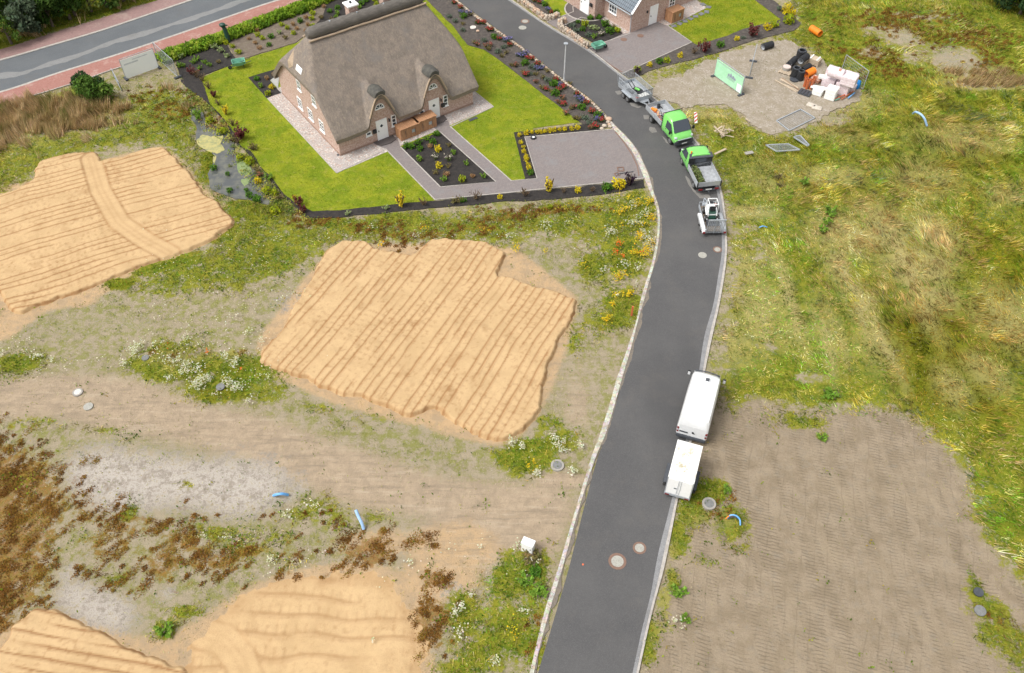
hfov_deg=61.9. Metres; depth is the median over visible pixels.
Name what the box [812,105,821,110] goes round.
cement sack
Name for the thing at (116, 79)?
fence panel
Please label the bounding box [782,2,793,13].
shrub
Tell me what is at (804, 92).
grey pallet
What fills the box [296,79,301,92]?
window
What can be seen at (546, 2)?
shrub
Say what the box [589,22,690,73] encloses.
driveway
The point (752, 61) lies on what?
fence panel
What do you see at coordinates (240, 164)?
pond scum
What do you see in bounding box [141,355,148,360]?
manhole cover
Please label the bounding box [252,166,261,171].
pond plant
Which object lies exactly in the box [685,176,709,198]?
dry mark
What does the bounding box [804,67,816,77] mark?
drain pipe
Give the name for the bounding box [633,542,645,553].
manhole cover
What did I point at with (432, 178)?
path edging
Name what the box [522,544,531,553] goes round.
door
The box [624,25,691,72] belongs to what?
path edging
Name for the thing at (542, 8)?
planting bed
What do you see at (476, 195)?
shrub
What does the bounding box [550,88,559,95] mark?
border plant
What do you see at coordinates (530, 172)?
shrub
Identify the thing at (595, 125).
border plant
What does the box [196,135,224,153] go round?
pond scum
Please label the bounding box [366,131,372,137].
window
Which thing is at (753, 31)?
shrub
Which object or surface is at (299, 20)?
shrub
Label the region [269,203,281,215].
pond plant
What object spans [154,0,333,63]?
hedge
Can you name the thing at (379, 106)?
window
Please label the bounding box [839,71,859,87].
wrapped block pack
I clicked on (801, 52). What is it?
shaft ring
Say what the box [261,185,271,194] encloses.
pond plant
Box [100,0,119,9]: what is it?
tree
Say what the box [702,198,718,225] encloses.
compact loader
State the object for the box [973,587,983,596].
manhole cover
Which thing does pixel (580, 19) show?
path edging
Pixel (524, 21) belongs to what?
manhole cover
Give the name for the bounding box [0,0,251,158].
dry reeds
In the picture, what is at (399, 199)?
shrub
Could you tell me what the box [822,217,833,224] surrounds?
thistle clump
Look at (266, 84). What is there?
planting bed
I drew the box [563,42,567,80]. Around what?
lamp post
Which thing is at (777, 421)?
plot weeds
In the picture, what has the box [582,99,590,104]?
border plant
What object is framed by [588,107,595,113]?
border plant
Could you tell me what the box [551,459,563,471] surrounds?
manhole cover
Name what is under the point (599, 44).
wheelbarrow
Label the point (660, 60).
shrub
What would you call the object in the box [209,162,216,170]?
pond plant
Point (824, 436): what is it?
bush
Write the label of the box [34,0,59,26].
tree
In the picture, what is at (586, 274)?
weeds
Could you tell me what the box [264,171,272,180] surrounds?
pond plant
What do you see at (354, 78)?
thatched house
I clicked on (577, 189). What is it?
shrub
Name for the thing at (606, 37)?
planting bed
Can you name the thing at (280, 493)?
pipe end
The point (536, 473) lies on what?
white wildflowers
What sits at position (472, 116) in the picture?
path edging
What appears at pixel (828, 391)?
bush
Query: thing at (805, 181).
thistle clump
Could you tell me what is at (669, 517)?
gutter
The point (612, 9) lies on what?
window
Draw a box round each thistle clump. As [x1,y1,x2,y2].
[772,172,786,179]
[799,177,808,184]
[818,223,828,232]
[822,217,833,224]
[825,204,837,216]
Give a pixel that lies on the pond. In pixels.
(218, 177)
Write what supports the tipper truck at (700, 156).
on the road at (599, 618)
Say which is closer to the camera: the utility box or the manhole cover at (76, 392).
the utility box
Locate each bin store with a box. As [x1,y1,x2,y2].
[394,118,419,140]
[411,110,436,132]
[665,4,684,23]
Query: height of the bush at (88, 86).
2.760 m
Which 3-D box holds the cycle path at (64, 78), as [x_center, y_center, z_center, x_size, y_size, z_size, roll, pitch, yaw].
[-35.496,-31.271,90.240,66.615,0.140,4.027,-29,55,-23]
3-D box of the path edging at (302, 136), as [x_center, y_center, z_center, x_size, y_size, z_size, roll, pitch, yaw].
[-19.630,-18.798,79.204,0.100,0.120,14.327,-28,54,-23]
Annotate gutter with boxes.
[509,0,724,672]
[530,121,659,672]
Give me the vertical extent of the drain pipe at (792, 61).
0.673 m
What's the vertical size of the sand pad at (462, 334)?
0.471 m
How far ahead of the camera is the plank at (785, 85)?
84.34 m
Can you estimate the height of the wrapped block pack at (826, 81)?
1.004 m
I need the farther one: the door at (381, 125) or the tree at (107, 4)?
the tree at (107, 4)
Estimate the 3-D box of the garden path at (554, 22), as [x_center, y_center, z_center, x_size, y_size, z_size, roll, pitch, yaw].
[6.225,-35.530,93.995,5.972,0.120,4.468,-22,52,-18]
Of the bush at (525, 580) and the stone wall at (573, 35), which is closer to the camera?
the bush at (525, 580)
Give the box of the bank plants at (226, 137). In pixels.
[179,84,317,223]
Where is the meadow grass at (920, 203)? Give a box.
[658,0,1023,578]
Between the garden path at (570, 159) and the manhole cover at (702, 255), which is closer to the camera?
the manhole cover at (702, 255)
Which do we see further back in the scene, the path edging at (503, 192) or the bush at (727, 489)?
the path edging at (503, 192)
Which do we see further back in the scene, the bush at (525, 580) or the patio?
the patio
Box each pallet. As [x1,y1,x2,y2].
[778,68,790,75]
[797,88,811,96]
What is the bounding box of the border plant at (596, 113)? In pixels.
[593,110,602,117]
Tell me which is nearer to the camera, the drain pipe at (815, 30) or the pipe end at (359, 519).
the pipe end at (359, 519)
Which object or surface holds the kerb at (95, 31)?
on the ground at (922, 612)
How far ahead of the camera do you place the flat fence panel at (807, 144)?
77.89 m
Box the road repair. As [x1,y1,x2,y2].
[0,0,248,78]
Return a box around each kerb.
[0,0,191,60]
[0,0,278,92]
[34,40,207,95]
[511,0,726,672]
[534,122,661,672]
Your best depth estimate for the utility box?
50.56 m
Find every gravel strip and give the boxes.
[262,87,491,171]
[603,0,704,33]
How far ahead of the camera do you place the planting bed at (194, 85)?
73.10 m
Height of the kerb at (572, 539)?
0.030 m
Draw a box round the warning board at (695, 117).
[694,112,696,122]
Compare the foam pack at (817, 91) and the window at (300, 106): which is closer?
the window at (300, 106)
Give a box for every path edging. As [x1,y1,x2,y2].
[267,98,336,172]
[337,149,385,172]
[386,149,643,199]
[400,131,495,186]
[450,126,612,180]
[451,106,492,126]
[564,2,606,20]
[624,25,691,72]
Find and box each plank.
[775,80,796,91]
[779,78,798,87]
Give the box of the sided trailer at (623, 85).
[618,69,652,104]
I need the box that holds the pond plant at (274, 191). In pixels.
[270,186,278,196]
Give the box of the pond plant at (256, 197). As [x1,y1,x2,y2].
[252,194,261,201]
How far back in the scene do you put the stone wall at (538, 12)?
93.43 m
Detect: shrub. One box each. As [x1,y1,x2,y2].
[185,65,193,74]
[197,71,205,80]
[209,90,215,96]
[219,104,228,114]
[229,121,248,139]
[234,48,241,54]
[247,141,256,149]
[292,194,302,204]
[297,17,303,23]
[298,204,306,212]
[395,189,405,206]
[403,141,409,149]
[408,141,414,148]
[414,138,422,144]
[416,155,422,161]
[418,196,426,204]
[429,137,436,143]
[434,144,441,152]
[436,161,442,168]
[451,194,463,202]
[458,174,465,181]
[469,189,481,198]
[520,188,529,195]
[527,169,533,175]
[542,1,549,6]
[544,176,553,191]
[575,186,581,193]
[581,19,588,25]
[601,19,609,26]
[601,181,613,191]
[605,25,614,34]
[611,177,626,189]
[624,172,636,185]
[634,66,640,73]
[656,57,662,63]
[663,55,670,62]
[697,38,710,51]
[716,40,724,47]
[748,20,760,35]
[763,22,772,30]
[769,19,779,27]
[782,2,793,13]
[783,13,795,24]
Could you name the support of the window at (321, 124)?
in the thatched house at (354, 78)
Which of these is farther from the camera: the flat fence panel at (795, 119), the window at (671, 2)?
the window at (671, 2)
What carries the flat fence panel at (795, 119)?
on the storage yard at (690, 87)
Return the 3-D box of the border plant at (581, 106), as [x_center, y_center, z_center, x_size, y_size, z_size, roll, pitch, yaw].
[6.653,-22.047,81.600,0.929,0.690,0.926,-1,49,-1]
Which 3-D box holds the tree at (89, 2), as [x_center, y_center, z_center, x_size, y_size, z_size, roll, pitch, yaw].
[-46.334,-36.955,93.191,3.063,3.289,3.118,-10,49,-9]
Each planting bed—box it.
[176,43,234,79]
[180,78,644,217]
[227,4,325,58]
[248,70,280,97]
[316,0,424,23]
[402,134,494,185]
[427,0,606,128]
[514,124,599,178]
[528,0,549,14]
[564,20,621,41]
[623,0,800,77]
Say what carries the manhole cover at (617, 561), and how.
on the road at (599, 618)
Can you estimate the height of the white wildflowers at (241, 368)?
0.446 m
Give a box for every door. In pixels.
[375,118,388,140]
[428,97,439,117]
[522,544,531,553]
[580,0,589,14]
[648,3,658,24]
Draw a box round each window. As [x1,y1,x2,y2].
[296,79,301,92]
[297,96,303,111]
[307,107,314,122]
[311,95,316,108]
[318,118,325,134]
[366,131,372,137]
[375,103,384,110]
[391,114,396,127]
[428,83,437,90]
[443,94,448,107]
[608,1,616,15]
[669,0,674,6]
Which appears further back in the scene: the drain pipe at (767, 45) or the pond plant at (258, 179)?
the drain pipe at (767, 45)
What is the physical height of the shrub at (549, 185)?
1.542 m
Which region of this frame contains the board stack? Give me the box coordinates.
[807,54,821,65]
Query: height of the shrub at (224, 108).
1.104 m
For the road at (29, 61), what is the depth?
90.20 m
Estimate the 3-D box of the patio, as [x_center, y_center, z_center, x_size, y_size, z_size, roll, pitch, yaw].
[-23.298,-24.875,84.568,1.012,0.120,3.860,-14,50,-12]
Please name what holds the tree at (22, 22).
on the ground at (922, 612)
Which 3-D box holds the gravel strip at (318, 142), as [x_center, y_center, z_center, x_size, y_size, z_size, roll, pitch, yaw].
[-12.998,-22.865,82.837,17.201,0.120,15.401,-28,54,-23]
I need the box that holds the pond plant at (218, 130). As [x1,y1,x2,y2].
[216,126,227,135]
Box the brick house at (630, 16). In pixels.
[564,0,692,32]
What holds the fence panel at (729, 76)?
on the storage yard at (690, 87)
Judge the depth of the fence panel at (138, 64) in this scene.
85.14 m
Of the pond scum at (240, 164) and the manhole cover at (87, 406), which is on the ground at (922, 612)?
the manhole cover at (87, 406)
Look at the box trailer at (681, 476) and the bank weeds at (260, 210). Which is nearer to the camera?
the box trailer at (681, 476)
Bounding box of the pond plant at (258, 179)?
[254,176,260,183]
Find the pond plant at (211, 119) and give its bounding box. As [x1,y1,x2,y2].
[205,116,213,122]
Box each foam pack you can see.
[811,86,823,96]
[824,84,839,100]
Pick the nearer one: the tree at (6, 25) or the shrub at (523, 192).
the shrub at (523, 192)
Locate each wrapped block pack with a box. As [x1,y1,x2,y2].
[820,73,836,86]
[835,80,850,95]
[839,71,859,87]
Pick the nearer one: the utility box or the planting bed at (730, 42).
the utility box
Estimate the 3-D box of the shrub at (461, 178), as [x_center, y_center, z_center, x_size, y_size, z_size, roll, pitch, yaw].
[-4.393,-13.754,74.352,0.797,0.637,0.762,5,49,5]
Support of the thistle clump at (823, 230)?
on the ground at (922, 612)
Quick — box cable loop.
[727,514,740,524]
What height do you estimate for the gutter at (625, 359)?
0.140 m
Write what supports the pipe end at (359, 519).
on the ground at (922, 612)
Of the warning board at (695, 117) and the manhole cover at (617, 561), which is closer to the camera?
the manhole cover at (617, 561)
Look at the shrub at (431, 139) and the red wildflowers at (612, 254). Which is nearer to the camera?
the red wildflowers at (612, 254)
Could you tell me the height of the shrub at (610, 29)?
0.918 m
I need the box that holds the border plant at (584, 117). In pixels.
[580,113,588,120]
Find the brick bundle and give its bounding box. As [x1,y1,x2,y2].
[810,75,821,83]
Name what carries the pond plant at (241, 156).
on the bank plants at (226, 137)
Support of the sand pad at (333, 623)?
on the ground at (922, 612)
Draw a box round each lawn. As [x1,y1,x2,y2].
[200,0,578,210]
[544,0,566,16]
[671,0,780,44]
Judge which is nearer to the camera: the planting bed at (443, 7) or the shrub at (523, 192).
the shrub at (523, 192)
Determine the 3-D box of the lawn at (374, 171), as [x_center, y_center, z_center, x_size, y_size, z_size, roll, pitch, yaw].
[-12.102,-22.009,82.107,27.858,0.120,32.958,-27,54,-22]
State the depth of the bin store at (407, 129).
78.24 m
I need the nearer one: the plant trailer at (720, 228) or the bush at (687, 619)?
the bush at (687, 619)
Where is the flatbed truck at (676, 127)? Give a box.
[646,100,694,145]
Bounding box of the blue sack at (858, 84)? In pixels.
[856,80,860,88]
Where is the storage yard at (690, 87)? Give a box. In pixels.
[650,40,861,134]
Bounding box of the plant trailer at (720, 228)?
[697,198,726,233]
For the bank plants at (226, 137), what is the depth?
77.00 m
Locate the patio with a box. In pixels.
[271,77,281,91]
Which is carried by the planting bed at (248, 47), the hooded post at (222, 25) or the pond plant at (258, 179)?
the hooded post at (222, 25)
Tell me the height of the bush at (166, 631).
0.620 m
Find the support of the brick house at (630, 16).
on the ground at (922, 612)
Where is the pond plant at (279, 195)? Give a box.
[276,193,284,199]
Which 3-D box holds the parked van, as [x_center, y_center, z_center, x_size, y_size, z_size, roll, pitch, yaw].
[12.643,4.155,57.102,2.621,2.772,5.572,15,50,13]
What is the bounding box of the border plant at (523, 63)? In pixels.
[521,58,529,65]
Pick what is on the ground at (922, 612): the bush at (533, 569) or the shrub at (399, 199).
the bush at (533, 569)
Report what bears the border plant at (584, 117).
on the planting bed at (443, 7)
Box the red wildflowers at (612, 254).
[167,237,643,369]
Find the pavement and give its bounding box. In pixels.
[0,0,186,58]
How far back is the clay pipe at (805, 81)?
83.86 m
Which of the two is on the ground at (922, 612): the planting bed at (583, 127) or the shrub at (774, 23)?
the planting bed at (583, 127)
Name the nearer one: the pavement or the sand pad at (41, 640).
the sand pad at (41, 640)
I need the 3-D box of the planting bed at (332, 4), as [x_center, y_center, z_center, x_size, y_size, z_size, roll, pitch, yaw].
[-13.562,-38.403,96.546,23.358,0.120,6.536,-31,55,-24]
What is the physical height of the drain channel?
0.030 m
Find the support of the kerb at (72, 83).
on the ground at (922, 612)
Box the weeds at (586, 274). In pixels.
[0,0,1023,672]
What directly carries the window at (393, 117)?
in the thatched house at (354, 78)
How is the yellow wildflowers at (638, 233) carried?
on the ground at (922, 612)
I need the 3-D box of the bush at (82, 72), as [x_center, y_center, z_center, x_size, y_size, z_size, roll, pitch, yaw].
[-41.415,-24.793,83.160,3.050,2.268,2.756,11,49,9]
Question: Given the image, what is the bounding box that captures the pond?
[190,108,276,204]
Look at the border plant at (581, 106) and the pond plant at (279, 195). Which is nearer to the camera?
the pond plant at (279, 195)
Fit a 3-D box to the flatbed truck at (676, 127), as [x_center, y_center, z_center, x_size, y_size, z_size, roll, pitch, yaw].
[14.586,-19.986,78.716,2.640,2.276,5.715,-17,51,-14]
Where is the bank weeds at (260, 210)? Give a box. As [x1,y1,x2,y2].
[174,92,298,224]
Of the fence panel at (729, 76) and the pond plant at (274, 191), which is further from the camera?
the fence panel at (729, 76)
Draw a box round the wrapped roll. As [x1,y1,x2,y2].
[827,66,845,79]
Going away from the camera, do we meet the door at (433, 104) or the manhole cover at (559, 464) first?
the manhole cover at (559, 464)
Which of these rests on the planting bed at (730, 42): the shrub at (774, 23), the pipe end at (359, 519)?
the shrub at (774, 23)
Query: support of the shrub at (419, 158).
on the planting bed at (456, 168)
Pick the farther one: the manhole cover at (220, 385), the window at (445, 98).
the window at (445, 98)
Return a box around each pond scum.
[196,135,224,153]
[237,158,250,175]
[241,177,249,186]
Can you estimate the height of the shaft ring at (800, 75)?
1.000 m
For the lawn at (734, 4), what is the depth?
93.12 m
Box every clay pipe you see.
[803,76,808,86]
[805,79,810,88]
[809,79,814,88]
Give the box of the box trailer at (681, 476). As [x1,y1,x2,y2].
[663,440,702,500]
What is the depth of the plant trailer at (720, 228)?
69.60 m
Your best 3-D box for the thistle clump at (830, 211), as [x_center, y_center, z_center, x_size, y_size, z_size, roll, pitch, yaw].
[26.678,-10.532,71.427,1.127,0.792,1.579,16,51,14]
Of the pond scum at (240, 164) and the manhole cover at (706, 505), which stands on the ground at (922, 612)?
the manhole cover at (706, 505)
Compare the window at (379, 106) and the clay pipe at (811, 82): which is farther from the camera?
the clay pipe at (811, 82)
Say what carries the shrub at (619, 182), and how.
on the planting bed at (194, 85)
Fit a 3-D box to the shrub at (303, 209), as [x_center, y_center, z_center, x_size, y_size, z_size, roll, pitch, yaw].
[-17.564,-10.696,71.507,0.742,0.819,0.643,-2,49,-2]
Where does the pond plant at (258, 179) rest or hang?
on the pond
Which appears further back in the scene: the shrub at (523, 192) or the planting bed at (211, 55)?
the planting bed at (211, 55)
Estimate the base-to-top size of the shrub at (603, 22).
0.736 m
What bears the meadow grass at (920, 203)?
on the ground at (922, 612)
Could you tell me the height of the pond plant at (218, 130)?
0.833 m
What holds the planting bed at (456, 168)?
on the ground at (922, 612)
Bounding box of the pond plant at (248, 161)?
[243,156,254,165]
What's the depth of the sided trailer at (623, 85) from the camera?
82.48 m
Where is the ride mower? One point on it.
(637, 89)
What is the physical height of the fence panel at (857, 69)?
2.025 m
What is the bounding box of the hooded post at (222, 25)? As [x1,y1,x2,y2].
[219,22,230,41]
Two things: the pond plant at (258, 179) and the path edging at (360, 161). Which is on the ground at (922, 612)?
the path edging at (360, 161)
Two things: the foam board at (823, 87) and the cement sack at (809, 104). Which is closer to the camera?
the cement sack at (809, 104)
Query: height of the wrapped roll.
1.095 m
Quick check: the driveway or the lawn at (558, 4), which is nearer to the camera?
the driveway
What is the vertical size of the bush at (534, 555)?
0.667 m
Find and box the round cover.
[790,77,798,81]
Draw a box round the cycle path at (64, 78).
[0,0,298,102]
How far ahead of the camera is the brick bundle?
84.65 m
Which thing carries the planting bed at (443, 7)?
on the ground at (922, 612)
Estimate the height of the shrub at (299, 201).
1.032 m
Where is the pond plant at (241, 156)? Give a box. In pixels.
[236,152,245,161]
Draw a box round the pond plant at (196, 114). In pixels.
[191,109,201,119]
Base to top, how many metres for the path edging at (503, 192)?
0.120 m
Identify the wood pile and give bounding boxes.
[713,126,733,137]
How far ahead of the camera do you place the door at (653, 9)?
91.54 m
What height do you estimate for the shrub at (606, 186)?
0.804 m
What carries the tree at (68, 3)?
on the ground at (922, 612)
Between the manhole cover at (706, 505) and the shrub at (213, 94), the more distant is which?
the shrub at (213, 94)
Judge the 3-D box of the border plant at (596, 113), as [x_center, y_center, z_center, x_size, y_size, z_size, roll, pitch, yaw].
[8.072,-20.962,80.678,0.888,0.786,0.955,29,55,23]
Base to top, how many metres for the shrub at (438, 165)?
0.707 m
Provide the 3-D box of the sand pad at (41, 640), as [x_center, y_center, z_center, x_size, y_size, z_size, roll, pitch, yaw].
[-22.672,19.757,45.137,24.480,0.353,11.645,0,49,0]
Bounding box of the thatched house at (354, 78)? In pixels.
[272,0,478,155]
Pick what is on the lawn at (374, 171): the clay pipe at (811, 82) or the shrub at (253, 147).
the shrub at (253, 147)
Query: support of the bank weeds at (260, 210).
on the ground at (922, 612)
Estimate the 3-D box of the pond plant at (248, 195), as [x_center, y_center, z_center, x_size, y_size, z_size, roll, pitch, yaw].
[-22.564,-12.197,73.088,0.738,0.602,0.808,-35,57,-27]
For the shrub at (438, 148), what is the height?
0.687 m
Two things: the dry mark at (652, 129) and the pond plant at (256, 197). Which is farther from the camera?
the dry mark at (652, 129)
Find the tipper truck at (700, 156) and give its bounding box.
[679,145,721,192]
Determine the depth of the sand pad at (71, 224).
70.69 m
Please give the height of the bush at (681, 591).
0.517 m
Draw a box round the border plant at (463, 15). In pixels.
[459,13,467,18]
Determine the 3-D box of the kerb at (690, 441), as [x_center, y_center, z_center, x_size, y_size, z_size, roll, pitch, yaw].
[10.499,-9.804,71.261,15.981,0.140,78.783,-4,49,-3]
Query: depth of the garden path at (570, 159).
76.31 m
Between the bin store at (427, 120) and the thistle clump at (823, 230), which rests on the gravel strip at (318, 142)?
the bin store at (427, 120)
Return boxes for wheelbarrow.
[228,57,249,68]
[587,40,606,51]
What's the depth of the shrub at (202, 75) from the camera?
84.74 m
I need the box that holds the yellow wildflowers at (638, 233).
[377,191,657,640]
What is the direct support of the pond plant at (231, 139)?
on the pond
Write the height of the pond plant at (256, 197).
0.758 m
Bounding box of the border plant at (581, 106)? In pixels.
[577,103,585,109]
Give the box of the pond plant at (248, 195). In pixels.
[245,191,252,198]
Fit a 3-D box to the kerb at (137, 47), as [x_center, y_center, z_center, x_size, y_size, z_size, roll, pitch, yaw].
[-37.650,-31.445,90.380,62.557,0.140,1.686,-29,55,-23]
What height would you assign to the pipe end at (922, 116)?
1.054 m
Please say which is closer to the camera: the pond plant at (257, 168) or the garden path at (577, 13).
the pond plant at (257, 168)
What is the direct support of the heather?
on the ground at (922, 612)
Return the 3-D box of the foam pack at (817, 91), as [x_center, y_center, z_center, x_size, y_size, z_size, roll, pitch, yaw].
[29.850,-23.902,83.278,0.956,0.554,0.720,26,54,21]
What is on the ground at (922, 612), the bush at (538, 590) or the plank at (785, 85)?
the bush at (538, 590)
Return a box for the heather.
[0,6,1023,661]
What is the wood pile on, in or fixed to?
on the ground at (922, 612)
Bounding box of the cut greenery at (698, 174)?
[691,164,705,182]
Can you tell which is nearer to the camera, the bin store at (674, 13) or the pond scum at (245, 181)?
the pond scum at (245, 181)
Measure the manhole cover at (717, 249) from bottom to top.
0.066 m
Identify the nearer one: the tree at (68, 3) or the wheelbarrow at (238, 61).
the wheelbarrow at (238, 61)
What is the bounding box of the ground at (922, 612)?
[0,0,1023,672]
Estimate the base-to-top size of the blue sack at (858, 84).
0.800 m
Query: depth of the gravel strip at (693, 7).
94.25 m
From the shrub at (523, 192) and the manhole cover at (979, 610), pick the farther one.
the shrub at (523, 192)
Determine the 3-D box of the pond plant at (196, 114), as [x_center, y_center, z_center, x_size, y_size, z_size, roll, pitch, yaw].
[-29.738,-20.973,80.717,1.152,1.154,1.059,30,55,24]
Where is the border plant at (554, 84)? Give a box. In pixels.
[549,79,557,86]
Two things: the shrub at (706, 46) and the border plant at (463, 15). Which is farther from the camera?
the border plant at (463, 15)
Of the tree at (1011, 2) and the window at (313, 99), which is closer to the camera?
the window at (313, 99)
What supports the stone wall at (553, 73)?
on the ground at (922, 612)
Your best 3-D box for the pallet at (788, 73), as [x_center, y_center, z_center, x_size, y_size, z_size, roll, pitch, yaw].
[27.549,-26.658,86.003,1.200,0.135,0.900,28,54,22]
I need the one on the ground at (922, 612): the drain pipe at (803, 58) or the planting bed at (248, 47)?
the planting bed at (248, 47)
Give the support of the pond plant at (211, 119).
on the pond
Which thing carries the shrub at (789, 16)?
on the planting bed at (730, 42)
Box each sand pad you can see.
[0,147,234,314]
[0,608,187,672]
[181,563,428,672]
[260,238,576,441]
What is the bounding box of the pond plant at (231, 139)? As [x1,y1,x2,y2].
[228,133,236,141]
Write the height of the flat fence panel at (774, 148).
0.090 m
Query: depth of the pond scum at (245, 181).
74.69 m
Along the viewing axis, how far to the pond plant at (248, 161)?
75.97 m
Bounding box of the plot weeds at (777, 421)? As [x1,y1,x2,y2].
[658,41,1023,663]
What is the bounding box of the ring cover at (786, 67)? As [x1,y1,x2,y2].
[782,64,790,70]
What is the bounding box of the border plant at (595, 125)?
[590,122,599,128]
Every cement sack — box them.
[806,102,816,107]
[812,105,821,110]
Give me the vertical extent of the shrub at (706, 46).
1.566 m
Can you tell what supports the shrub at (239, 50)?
on the planting bed at (248, 47)
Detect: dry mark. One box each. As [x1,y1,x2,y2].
[630,103,641,107]
[649,127,656,132]
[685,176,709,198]
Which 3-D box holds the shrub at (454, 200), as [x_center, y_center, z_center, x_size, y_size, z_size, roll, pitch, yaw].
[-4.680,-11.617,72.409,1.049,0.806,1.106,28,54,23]
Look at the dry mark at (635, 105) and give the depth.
82.24 m
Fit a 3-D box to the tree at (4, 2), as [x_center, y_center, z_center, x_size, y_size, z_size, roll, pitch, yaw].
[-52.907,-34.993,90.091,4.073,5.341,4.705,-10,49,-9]
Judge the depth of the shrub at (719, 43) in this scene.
89.06 m
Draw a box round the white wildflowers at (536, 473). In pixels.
[0,3,802,665]
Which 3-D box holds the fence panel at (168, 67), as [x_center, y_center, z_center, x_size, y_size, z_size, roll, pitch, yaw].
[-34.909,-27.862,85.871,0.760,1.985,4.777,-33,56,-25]
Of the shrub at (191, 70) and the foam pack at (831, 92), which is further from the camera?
the shrub at (191, 70)
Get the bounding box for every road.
[0,0,273,90]
[458,0,721,672]
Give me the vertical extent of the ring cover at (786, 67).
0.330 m
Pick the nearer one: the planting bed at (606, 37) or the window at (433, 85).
the window at (433, 85)
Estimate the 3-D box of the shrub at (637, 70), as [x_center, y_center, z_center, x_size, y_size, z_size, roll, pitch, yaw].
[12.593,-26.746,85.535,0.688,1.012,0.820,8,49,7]
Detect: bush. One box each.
[69,70,103,88]
[71,74,114,102]
[153,621,173,637]
[515,569,533,587]
[522,548,544,565]
[528,563,541,577]
[529,581,548,597]
[669,582,689,597]
[679,612,691,623]
[723,483,731,493]
[816,432,828,441]
[823,386,839,399]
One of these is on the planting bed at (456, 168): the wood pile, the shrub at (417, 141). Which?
the shrub at (417, 141)
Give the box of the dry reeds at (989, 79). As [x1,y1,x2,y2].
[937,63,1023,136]
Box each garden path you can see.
[376,120,643,198]
[547,15,575,28]
[566,3,604,19]
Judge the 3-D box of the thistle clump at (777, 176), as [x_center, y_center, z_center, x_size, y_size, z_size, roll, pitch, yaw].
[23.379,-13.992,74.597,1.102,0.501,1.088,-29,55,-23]
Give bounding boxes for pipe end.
[272,492,288,496]
[354,509,364,529]
[912,111,927,125]
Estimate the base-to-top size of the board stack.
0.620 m
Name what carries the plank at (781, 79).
on the storage yard at (690, 87)
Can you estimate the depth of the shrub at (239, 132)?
78.06 m
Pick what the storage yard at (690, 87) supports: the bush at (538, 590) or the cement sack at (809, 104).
the cement sack at (809, 104)
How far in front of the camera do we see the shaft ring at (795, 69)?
84.89 m
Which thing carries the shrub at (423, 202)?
on the planting bed at (194, 85)
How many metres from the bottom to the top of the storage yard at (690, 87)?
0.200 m
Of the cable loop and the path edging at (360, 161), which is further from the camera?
the path edging at (360, 161)
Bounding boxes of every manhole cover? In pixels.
[72,388,82,396]
[83,403,92,410]
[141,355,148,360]
[216,383,224,390]
[521,19,528,23]
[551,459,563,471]
[608,553,625,569]
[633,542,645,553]
[698,252,706,257]
[702,497,715,510]
[713,246,721,252]
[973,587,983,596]
[974,605,985,615]
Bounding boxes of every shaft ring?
[790,65,801,77]
[796,48,806,57]
[796,69,804,81]
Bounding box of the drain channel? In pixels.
[615,131,639,175]
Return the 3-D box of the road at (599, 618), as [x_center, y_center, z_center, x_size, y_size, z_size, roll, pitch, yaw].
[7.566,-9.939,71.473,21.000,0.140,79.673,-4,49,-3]
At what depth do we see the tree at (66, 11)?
92.19 m
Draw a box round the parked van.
[676,369,725,443]
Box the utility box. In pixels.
[521,536,535,553]
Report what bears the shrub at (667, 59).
on the planting bed at (730, 42)
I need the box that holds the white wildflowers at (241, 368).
[12,223,556,587]
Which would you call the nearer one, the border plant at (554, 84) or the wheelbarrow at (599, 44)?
the border plant at (554, 84)
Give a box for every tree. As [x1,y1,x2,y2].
[0,0,29,28]
[0,14,21,44]
[2,0,42,35]
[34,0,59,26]
[50,0,82,19]
[61,0,85,16]
[82,0,100,11]
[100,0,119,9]
[994,0,1023,14]
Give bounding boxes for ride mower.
[628,80,642,93]
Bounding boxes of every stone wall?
[456,0,611,127]
[516,0,559,20]
[557,16,589,48]
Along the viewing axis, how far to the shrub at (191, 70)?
85.40 m
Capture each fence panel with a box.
[111,69,121,90]
[119,48,161,80]
[152,42,181,78]
[711,57,745,96]
[745,45,756,78]
[765,143,799,151]
[776,109,814,130]
[793,135,809,146]
[842,55,868,89]
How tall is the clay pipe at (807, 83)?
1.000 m
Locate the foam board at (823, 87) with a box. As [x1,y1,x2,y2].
[810,84,826,90]
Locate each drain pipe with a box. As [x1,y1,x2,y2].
[761,41,773,49]
[786,56,797,66]
[797,53,809,63]
[801,63,811,69]
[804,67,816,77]
[808,25,822,36]
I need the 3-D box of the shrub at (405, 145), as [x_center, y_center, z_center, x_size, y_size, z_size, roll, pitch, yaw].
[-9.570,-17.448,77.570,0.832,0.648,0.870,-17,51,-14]

